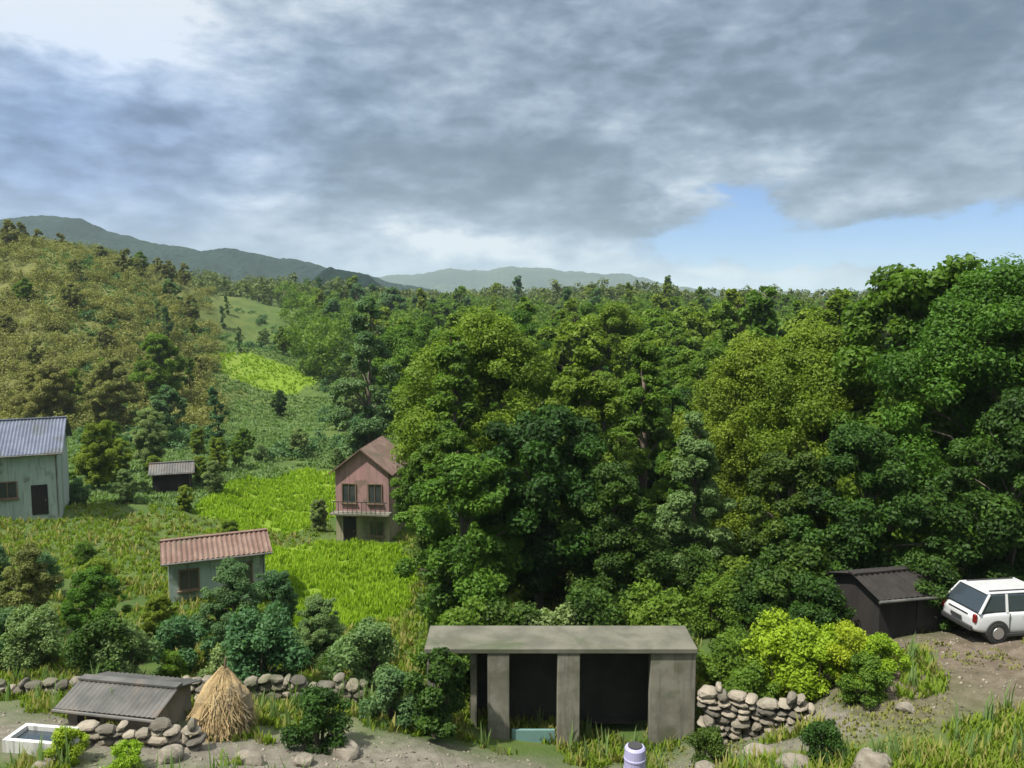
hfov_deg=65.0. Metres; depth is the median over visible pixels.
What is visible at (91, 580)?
broadleaf tree
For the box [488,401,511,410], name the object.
slender tree
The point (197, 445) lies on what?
broadleaf tree
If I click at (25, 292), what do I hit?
broadleaf tree
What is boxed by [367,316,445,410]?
broadleaf tree
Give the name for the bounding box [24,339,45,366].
broadleaf tree
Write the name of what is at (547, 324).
slender tree
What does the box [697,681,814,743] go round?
stone wall
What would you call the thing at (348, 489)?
window
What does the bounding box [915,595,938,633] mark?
door
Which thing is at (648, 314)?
broadleaf tree
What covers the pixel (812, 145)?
sky
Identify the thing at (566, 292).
slender tree
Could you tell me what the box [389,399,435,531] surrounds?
slender tree
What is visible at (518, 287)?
slender tree
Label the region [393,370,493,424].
broadleaf tree
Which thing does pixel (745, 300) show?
slender tree
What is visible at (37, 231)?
broadleaf tree
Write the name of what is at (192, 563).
house
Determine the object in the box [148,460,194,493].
field hut
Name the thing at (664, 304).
broadleaf tree
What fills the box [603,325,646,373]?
broadleaf tree
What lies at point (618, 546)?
broadleaf tree
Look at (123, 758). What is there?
shrub
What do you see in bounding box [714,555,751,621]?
shrub
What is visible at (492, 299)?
broadleaf tree
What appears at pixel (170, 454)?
terrace grass
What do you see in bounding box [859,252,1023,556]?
broadleaf tree
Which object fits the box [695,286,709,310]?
slender tree
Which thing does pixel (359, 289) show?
broadleaf tree
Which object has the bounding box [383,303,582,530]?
broadleaf tree
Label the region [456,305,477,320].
slender tree
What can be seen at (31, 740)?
water tank
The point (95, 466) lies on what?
broadleaf tree
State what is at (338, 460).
broadleaf tree
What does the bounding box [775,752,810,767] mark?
boulder
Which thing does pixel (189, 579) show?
window
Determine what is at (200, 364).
broadleaf tree
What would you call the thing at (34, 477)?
house
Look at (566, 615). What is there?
shrub
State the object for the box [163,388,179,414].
broadleaf tree
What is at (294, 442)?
broadleaf tree
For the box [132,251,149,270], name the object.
broadleaf tree
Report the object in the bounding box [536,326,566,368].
broadleaf tree
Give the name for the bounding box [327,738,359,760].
boulder
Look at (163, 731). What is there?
stone wall
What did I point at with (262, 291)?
forest
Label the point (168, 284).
broadleaf tree
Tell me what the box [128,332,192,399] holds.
broadleaf tree
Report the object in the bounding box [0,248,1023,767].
ground
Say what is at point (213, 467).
broadleaf tree
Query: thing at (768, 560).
shrub
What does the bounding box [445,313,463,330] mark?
slender tree
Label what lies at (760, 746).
boulder
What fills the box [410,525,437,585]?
shrub
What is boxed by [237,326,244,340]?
slender tree
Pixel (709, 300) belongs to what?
broadleaf tree
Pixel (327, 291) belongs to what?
broadleaf tree
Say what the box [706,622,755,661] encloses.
shrub
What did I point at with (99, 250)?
broadleaf tree
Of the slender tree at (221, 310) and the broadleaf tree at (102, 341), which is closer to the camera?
the broadleaf tree at (102, 341)
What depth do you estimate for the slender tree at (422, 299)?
207.19 m
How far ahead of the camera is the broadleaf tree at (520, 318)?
84.57 m
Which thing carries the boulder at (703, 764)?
on the ground at (436, 748)
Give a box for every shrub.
[0,542,14,579]
[0,602,66,672]
[0,606,31,643]
[0,640,8,666]
[35,551,64,590]
[42,725,89,765]
[57,610,138,675]
[68,477,91,505]
[69,471,77,479]
[69,555,114,592]
[70,540,98,564]
[86,616,162,673]
[102,738,145,767]
[135,624,147,662]
[143,455,163,471]
[148,613,218,677]
[157,649,188,677]
[196,642,238,677]
[219,519,238,532]
[221,601,314,683]
[251,442,268,462]
[255,599,296,628]
[279,683,353,754]
[296,618,338,667]
[315,650,343,671]
[319,616,398,695]
[350,620,387,662]
[357,664,423,732]
[403,647,469,738]
[406,595,504,698]
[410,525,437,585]
[414,583,434,632]
[482,597,544,625]
[503,576,569,603]
[519,587,549,605]
[531,602,585,625]
[547,574,627,625]
[613,578,700,650]
[620,513,674,582]
[645,509,683,571]
[647,504,658,512]
[664,542,725,609]
[684,570,743,636]
[684,725,728,766]
[687,486,721,504]
[688,527,707,545]
[696,625,761,688]
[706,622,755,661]
[710,546,738,573]
[712,493,757,554]
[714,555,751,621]
[722,660,781,732]
[725,540,752,558]
[726,540,824,609]
[728,567,793,629]
[739,607,823,699]
[753,539,833,623]
[754,597,789,627]
[774,620,858,701]
[786,570,856,640]
[798,718,846,766]
[824,618,874,682]
[827,549,836,565]
[836,650,894,708]
[857,632,911,681]
[882,534,913,563]
[901,548,961,631]
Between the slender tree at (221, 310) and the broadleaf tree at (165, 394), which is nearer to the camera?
the broadleaf tree at (165, 394)
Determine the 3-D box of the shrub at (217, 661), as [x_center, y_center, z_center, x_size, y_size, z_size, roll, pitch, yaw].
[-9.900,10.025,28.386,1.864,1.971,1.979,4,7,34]
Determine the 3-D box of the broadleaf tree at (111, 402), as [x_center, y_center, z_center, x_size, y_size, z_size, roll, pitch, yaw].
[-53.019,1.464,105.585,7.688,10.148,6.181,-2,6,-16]
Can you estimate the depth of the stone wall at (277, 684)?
26.66 m
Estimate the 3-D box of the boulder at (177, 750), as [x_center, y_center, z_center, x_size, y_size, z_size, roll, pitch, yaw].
[-8.989,9.774,21.097,0.762,0.588,0.779,3,7,31]
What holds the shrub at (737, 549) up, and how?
on the ground at (436, 748)
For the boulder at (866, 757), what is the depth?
18.77 m
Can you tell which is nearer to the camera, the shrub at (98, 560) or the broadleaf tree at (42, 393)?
the shrub at (98, 560)
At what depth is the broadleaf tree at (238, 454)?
86.30 m
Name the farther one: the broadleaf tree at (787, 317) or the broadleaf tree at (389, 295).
the broadleaf tree at (389, 295)
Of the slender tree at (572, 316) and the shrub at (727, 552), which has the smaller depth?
the shrub at (727, 552)
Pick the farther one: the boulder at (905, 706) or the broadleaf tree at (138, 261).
the broadleaf tree at (138, 261)
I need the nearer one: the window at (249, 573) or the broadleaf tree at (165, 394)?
the window at (249, 573)
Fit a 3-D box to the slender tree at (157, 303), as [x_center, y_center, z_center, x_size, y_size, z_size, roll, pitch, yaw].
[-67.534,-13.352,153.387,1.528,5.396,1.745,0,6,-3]
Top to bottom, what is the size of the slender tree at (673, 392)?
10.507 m
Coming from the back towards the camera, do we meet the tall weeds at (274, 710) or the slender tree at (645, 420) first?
the slender tree at (645, 420)
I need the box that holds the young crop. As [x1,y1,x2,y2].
[194,350,420,632]
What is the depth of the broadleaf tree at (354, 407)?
118.33 m
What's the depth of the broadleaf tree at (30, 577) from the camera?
33.59 m
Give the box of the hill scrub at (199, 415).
[0,235,230,431]
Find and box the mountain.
[0,215,440,293]
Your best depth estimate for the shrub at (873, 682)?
22.73 m
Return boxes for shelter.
[424,626,697,745]
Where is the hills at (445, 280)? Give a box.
[377,266,861,296]
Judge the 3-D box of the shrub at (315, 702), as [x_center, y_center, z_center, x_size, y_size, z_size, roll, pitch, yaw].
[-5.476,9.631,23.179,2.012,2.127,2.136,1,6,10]
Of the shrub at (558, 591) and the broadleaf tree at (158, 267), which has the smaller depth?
the shrub at (558, 591)
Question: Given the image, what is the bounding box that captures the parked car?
[941,577,1023,643]
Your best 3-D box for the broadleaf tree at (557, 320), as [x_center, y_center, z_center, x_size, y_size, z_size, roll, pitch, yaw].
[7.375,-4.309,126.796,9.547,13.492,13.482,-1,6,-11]
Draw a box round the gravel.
[0,629,1023,767]
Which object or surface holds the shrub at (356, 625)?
on the ground at (436, 748)
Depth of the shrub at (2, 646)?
28.87 m
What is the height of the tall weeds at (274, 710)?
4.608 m
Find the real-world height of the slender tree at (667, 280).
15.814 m
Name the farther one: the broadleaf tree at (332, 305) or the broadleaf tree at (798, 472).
the broadleaf tree at (332, 305)
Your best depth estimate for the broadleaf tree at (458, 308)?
213.14 m
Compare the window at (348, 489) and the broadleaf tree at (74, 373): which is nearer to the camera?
the window at (348, 489)
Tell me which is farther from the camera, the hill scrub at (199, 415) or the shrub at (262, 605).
the hill scrub at (199, 415)
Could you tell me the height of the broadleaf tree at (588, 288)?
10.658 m
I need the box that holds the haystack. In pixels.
[186,657,256,742]
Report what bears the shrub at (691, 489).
on the ground at (436, 748)
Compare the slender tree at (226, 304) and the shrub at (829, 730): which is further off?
the slender tree at (226, 304)
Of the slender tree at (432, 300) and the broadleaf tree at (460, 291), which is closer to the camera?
the slender tree at (432, 300)
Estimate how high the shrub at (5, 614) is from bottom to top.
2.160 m
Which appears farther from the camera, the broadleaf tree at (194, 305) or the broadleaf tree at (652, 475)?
the broadleaf tree at (194, 305)
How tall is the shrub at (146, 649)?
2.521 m
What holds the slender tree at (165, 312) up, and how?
on the ground at (436, 748)
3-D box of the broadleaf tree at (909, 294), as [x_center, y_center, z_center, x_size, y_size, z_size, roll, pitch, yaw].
[19.127,1.724,38.637,8.091,15.746,10.678,3,7,31]
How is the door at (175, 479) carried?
in the field hut
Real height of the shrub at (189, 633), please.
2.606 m
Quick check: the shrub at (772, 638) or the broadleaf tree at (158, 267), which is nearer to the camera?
the shrub at (772, 638)
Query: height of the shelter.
4.144 m
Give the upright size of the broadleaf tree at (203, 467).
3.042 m
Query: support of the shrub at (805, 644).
on the ground at (436, 748)
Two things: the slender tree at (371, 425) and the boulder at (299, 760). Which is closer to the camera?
the boulder at (299, 760)
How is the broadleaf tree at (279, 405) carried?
on the ground at (436, 748)
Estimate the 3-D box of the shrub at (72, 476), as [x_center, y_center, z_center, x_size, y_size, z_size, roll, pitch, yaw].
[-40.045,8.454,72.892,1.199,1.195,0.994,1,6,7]
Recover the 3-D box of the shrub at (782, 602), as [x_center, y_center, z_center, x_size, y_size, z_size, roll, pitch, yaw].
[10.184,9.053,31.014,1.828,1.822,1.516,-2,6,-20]
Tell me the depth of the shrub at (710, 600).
32.35 m
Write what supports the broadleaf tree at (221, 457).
on the ground at (436, 748)
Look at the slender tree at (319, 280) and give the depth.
318.48 m
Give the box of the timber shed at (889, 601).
[825,565,951,637]
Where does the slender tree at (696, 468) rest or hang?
on the ground at (436, 748)
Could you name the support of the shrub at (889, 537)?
on the ground at (436, 748)
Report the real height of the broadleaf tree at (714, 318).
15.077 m
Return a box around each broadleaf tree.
[0,219,18,246]
[0,313,16,334]
[0,541,64,623]
[7,360,78,417]
[11,277,38,301]
[15,221,29,241]
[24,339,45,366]
[32,228,43,240]
[54,232,70,245]
[58,564,133,640]
[60,283,83,308]
[60,368,83,402]
[68,259,82,275]
[70,419,122,489]
[76,357,141,422]
[92,245,109,259]
[94,326,115,350]
[108,421,121,443]
[108,468,139,502]
[111,438,134,472]
[112,248,133,273]
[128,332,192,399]
[130,258,146,277]
[130,407,170,460]
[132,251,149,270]
[132,257,145,271]
[139,593,182,643]
[149,384,188,425]
[150,399,176,439]
[152,258,162,274]
[157,278,181,302]
[158,260,177,281]
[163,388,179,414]
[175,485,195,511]
[176,263,190,285]
[179,294,199,324]
[187,318,197,333]
[189,428,205,453]
[190,302,199,321]
[190,557,264,648]
[192,356,208,378]
[192,456,206,483]
[200,460,227,492]
[208,437,228,469]
[226,439,244,462]
[231,428,255,454]
[244,569,298,631]
[256,331,269,347]
[260,328,270,338]
[269,389,287,414]
[273,326,291,354]
[288,428,310,453]
[292,592,346,669]
[309,498,327,530]
[318,355,332,371]
[322,298,346,343]
[324,276,341,299]
[328,399,348,430]
[330,447,345,468]
[340,275,358,298]
[341,390,366,405]
[342,391,362,419]
[349,283,367,310]
[364,306,393,360]
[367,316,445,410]
[369,284,381,299]
[376,287,407,313]
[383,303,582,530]
[392,351,444,424]
[392,452,528,625]
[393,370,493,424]
[417,303,444,327]
[430,301,450,321]
[440,293,450,303]
[447,404,622,611]
[448,286,465,310]
[452,306,469,313]
[486,296,498,306]
[490,282,502,306]
[496,308,565,418]
[523,321,626,406]
[531,317,542,327]
[536,314,566,334]
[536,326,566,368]
[552,301,664,413]
[552,370,637,451]
[557,461,675,609]
[560,386,637,518]
[565,302,602,321]
[581,284,593,299]
[588,296,600,313]
[589,287,603,303]
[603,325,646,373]
[627,317,689,373]
[628,304,639,314]
[631,346,684,415]
[632,307,649,318]
[636,387,693,503]
[639,308,668,330]
[640,348,717,431]
[642,313,705,351]
[645,293,652,301]
[651,293,671,312]
[660,296,681,311]
[667,330,828,540]
[670,305,707,322]
[672,340,742,486]
[682,311,712,348]
[687,302,706,312]
[695,302,749,335]
[698,329,734,351]
[702,298,711,308]
[739,450,830,578]
[741,315,897,540]
[748,317,781,339]
[773,294,792,318]
[778,306,822,343]
[778,314,795,329]
[778,419,945,582]
[806,298,814,305]
[824,252,999,562]
[846,291,857,301]
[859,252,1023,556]
[868,313,901,352]
[876,324,887,345]
[917,385,1023,581]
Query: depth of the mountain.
1397.32 m
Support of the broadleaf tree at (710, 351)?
on the ground at (436, 748)
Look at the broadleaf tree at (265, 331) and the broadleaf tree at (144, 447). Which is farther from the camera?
the broadleaf tree at (265, 331)
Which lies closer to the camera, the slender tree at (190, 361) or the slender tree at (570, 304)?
the slender tree at (190, 361)
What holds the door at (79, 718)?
in the garden shed at (138, 702)
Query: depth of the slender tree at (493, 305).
150.29 m
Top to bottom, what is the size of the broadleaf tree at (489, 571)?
9.014 m
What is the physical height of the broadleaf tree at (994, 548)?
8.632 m
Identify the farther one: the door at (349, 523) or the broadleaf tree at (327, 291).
the broadleaf tree at (327, 291)
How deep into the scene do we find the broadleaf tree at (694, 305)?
189.96 m
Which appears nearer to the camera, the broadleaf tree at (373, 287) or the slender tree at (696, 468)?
the slender tree at (696, 468)
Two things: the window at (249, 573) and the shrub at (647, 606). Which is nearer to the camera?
the shrub at (647, 606)
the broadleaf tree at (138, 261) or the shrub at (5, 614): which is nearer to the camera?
the shrub at (5, 614)
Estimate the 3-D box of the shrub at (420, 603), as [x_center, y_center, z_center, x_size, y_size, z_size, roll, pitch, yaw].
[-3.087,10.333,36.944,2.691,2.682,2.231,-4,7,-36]
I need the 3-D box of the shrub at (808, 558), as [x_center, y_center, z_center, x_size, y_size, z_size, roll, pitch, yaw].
[10.992,8.035,31.133,3.695,3.907,3.922,5,7,39]
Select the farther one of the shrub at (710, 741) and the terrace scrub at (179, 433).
the terrace scrub at (179, 433)
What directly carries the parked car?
on the ground at (436, 748)
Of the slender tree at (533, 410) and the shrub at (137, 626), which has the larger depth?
the slender tree at (533, 410)
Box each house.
[0,416,72,520]
[160,528,272,602]
[328,436,407,541]
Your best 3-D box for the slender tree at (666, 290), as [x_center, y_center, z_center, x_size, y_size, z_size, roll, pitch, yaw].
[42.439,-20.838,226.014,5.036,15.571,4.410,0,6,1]
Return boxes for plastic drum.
[624,741,645,767]
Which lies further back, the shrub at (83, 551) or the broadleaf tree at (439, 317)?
the broadleaf tree at (439, 317)
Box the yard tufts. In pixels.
[646,627,1023,767]
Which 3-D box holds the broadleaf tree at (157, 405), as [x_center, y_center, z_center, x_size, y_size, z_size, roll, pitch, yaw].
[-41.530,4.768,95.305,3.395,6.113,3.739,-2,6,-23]
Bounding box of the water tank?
[2,723,79,756]
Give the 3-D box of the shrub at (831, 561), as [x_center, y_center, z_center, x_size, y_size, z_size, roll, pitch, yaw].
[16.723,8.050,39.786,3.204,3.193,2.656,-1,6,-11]
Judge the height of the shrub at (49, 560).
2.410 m
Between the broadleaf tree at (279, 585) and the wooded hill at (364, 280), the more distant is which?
the wooded hill at (364, 280)
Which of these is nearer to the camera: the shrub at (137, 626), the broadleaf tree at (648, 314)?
the shrub at (137, 626)
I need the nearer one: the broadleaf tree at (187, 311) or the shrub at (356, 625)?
the shrub at (356, 625)
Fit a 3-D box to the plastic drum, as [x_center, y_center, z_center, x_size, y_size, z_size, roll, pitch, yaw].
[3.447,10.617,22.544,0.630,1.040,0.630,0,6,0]
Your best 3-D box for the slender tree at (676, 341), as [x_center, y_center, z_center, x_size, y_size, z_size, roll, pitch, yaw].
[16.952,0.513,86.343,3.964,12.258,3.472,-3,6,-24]
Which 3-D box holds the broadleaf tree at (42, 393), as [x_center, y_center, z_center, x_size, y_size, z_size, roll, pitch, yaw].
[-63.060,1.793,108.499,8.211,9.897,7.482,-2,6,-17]
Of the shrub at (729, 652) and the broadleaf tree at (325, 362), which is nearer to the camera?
the shrub at (729, 652)
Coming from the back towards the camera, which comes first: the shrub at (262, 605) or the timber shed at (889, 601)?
the shrub at (262, 605)
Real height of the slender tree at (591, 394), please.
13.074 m
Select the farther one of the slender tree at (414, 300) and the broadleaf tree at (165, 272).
the slender tree at (414, 300)
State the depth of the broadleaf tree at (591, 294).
273.24 m
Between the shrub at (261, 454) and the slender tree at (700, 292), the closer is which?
the shrub at (261, 454)
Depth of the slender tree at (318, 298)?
214.74 m
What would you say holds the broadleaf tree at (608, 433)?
on the ground at (436, 748)
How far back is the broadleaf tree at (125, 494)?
64.75 m
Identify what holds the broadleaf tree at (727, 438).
on the ground at (436, 748)
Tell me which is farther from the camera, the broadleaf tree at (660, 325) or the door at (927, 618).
the broadleaf tree at (660, 325)
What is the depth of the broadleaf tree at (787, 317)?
163.06 m
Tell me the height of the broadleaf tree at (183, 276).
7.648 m
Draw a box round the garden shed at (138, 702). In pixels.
[51,671,201,730]
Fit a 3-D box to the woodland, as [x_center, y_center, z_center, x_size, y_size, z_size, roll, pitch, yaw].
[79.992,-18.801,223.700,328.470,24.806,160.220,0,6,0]
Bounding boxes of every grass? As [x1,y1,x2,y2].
[0,467,1023,767]
[37,247,408,523]
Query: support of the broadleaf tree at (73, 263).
on the ground at (436, 748)
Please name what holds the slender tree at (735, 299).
on the ground at (436, 748)
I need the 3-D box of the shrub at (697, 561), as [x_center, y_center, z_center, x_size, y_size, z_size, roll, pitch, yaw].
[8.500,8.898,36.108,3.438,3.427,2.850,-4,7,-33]
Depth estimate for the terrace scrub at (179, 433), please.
116.28 m
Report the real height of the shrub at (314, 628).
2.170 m
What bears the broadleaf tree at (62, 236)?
on the ground at (436, 748)
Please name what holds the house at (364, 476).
on the ground at (436, 748)
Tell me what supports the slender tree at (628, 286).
on the ground at (436, 748)
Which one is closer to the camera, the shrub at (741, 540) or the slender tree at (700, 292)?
the shrub at (741, 540)
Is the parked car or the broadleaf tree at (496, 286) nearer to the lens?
the parked car
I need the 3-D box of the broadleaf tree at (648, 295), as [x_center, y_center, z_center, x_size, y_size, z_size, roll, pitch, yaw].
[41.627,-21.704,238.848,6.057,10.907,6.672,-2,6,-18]
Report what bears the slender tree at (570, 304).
on the ground at (436, 748)
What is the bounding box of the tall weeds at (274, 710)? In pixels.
[0,620,1023,767]
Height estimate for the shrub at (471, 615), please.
3.823 m
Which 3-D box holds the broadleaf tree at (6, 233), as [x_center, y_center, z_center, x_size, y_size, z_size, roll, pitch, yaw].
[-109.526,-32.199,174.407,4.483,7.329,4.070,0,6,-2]
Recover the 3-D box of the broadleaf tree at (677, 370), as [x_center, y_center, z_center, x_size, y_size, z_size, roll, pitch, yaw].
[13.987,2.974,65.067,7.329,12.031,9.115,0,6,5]
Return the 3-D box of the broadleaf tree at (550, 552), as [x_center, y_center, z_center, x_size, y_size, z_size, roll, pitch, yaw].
[1.105,6.150,37.744,7.998,10.580,8.777,-2,6,-21]
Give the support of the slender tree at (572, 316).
on the ground at (436, 748)
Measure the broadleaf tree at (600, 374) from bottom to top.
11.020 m
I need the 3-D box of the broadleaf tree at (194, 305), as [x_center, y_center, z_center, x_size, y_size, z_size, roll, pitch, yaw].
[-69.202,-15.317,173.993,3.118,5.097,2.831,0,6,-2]
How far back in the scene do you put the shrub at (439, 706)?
24.36 m
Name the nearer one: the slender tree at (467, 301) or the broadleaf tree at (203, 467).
the broadleaf tree at (203, 467)
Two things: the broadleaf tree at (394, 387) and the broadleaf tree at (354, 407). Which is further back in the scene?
the broadleaf tree at (354, 407)
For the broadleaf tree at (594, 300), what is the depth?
228.77 m
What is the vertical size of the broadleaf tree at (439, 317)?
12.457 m
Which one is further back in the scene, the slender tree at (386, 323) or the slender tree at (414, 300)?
the slender tree at (414, 300)
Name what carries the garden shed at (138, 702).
on the ground at (436, 748)
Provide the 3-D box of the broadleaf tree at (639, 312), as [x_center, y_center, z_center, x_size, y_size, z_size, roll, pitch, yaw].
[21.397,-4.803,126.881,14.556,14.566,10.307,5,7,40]
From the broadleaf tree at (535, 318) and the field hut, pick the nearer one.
the field hut
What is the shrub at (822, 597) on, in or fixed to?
on the ground at (436, 748)
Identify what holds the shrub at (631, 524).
on the ground at (436, 748)
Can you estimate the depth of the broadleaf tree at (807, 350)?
41.02 m
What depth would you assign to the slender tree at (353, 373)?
146.80 m
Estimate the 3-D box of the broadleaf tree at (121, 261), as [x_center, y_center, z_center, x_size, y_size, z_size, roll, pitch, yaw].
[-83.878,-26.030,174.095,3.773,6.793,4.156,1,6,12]
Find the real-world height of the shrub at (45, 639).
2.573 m
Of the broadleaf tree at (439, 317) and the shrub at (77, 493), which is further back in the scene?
the broadleaf tree at (439, 317)
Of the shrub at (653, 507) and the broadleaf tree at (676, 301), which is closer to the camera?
the shrub at (653, 507)
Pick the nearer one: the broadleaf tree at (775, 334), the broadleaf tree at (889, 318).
the broadleaf tree at (889, 318)
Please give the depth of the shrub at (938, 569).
27.61 m
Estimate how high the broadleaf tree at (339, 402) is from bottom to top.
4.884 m
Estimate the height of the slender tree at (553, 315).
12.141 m
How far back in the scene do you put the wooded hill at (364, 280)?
763.07 m
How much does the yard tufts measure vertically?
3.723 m
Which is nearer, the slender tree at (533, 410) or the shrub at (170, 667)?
the shrub at (170, 667)
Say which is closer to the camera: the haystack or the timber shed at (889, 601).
the haystack
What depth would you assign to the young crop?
55.02 m
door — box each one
[31,484,48,514]
[77,711,99,723]
[170,475,180,491]
[343,517,355,540]
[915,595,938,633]
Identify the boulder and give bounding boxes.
[30,758,52,767]
[153,744,183,763]
[234,750,263,765]
[293,752,313,767]
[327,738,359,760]
[694,760,715,767]
[743,743,777,756]
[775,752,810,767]
[851,747,892,767]
[895,701,915,713]
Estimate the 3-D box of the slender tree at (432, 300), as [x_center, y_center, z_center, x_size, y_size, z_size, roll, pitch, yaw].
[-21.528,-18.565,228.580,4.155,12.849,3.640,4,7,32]
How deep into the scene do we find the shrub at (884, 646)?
23.70 m
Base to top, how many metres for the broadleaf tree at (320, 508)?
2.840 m
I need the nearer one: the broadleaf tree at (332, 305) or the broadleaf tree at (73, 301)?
the broadleaf tree at (73, 301)
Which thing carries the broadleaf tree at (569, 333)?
on the ground at (436, 748)
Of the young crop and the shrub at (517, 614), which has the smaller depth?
the shrub at (517, 614)
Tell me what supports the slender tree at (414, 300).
on the ground at (436, 748)
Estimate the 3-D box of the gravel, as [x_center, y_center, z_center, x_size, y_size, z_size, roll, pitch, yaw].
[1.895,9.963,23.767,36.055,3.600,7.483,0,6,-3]
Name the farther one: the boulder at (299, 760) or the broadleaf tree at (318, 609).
the broadleaf tree at (318, 609)
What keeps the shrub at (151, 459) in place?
on the ground at (436, 748)
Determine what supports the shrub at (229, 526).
on the ground at (436, 748)
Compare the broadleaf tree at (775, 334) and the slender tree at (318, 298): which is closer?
the broadleaf tree at (775, 334)
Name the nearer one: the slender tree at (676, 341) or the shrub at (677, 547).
the shrub at (677, 547)
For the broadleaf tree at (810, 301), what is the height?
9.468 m
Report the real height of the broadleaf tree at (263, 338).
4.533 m
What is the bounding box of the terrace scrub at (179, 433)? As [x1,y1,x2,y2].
[61,241,384,458]
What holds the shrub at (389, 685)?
on the ground at (436, 748)
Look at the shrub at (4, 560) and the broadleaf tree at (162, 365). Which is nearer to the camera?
the shrub at (4, 560)
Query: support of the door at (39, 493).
in the house at (34, 477)
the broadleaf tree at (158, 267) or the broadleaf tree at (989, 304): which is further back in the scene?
the broadleaf tree at (158, 267)
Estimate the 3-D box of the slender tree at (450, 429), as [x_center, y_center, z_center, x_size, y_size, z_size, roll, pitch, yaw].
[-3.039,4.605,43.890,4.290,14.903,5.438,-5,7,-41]
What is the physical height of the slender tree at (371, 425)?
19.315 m
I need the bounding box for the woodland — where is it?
[270,277,1011,381]
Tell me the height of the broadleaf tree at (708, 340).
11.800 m
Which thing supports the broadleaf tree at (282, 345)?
on the ground at (436, 748)
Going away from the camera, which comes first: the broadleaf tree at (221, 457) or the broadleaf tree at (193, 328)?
the broadleaf tree at (221, 457)
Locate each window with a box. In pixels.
[0,481,18,500]
[177,567,200,593]
[241,561,254,583]
[341,483,355,503]
[366,484,382,504]
[368,521,384,537]
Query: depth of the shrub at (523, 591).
39.97 m
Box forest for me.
[150,263,872,311]
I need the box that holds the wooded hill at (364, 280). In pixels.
[312,267,720,297]
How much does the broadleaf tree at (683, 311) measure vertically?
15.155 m
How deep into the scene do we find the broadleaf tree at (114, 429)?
87.41 m
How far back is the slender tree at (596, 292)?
258.63 m
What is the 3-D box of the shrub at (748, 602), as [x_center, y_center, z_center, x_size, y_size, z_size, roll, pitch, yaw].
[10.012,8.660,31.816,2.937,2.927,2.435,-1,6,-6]
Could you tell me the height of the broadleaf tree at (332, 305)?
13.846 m
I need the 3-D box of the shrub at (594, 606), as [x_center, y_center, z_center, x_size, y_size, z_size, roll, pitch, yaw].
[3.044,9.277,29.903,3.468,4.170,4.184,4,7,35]
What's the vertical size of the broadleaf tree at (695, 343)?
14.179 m
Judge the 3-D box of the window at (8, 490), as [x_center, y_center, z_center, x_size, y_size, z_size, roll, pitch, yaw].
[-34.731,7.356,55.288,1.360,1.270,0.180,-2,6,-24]
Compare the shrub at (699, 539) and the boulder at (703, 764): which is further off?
the shrub at (699, 539)
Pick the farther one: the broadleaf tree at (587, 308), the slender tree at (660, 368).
the broadleaf tree at (587, 308)
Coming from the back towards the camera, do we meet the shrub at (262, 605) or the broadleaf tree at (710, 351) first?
the broadleaf tree at (710, 351)
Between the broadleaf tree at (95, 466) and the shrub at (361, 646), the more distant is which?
the broadleaf tree at (95, 466)
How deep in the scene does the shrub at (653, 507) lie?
47.67 m
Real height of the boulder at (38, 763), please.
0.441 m
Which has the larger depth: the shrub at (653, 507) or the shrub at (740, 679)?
the shrub at (653, 507)
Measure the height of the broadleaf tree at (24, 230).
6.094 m
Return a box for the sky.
[0,0,1023,294]
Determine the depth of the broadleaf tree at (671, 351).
79.47 m
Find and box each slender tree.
[153,300,160,321]
[161,305,173,337]
[183,357,195,393]
[207,386,229,438]
[219,306,226,328]
[224,295,230,314]
[236,333,242,352]
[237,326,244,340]
[311,289,326,313]
[316,276,325,299]
[327,294,406,456]
[346,355,356,379]
[377,321,393,381]
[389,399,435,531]
[392,318,410,368]
[405,332,485,577]
[411,295,419,314]
[415,288,435,317]
[429,296,436,303]
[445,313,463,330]
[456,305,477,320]
[463,295,471,305]
[486,302,498,312]
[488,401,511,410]
[510,297,536,340]
[512,276,523,304]
[520,391,540,422]
[541,319,557,329]
[545,345,635,583]
[549,310,559,320]
[551,287,571,313]
[556,308,578,333]
[561,298,577,322]
[593,288,600,304]
[609,333,688,525]
[624,282,640,312]
[652,410,736,572]
[653,380,691,511]
[654,360,671,391]
[656,282,670,307]
[661,331,685,387]
[664,275,674,295]
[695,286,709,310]
[713,300,741,349]
[721,288,750,337]
[737,286,787,431]
[744,291,757,325]
[792,300,812,323]
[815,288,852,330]
[880,315,905,376]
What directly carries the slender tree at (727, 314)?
on the ground at (436, 748)
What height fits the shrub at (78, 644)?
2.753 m
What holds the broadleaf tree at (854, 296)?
on the ground at (436, 748)
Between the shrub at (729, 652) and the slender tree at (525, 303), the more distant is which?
the slender tree at (525, 303)
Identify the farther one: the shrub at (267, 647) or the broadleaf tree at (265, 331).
the broadleaf tree at (265, 331)
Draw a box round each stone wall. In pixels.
[0,672,366,702]
[58,717,206,750]
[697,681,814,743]
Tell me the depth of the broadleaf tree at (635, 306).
166.06 m
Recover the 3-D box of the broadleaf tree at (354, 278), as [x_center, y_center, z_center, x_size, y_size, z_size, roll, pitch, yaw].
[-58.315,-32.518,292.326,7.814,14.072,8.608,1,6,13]
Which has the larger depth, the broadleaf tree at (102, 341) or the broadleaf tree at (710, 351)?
the broadleaf tree at (102, 341)
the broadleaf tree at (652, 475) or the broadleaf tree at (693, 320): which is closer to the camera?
the broadleaf tree at (652, 475)
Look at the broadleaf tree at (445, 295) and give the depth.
322.69 m

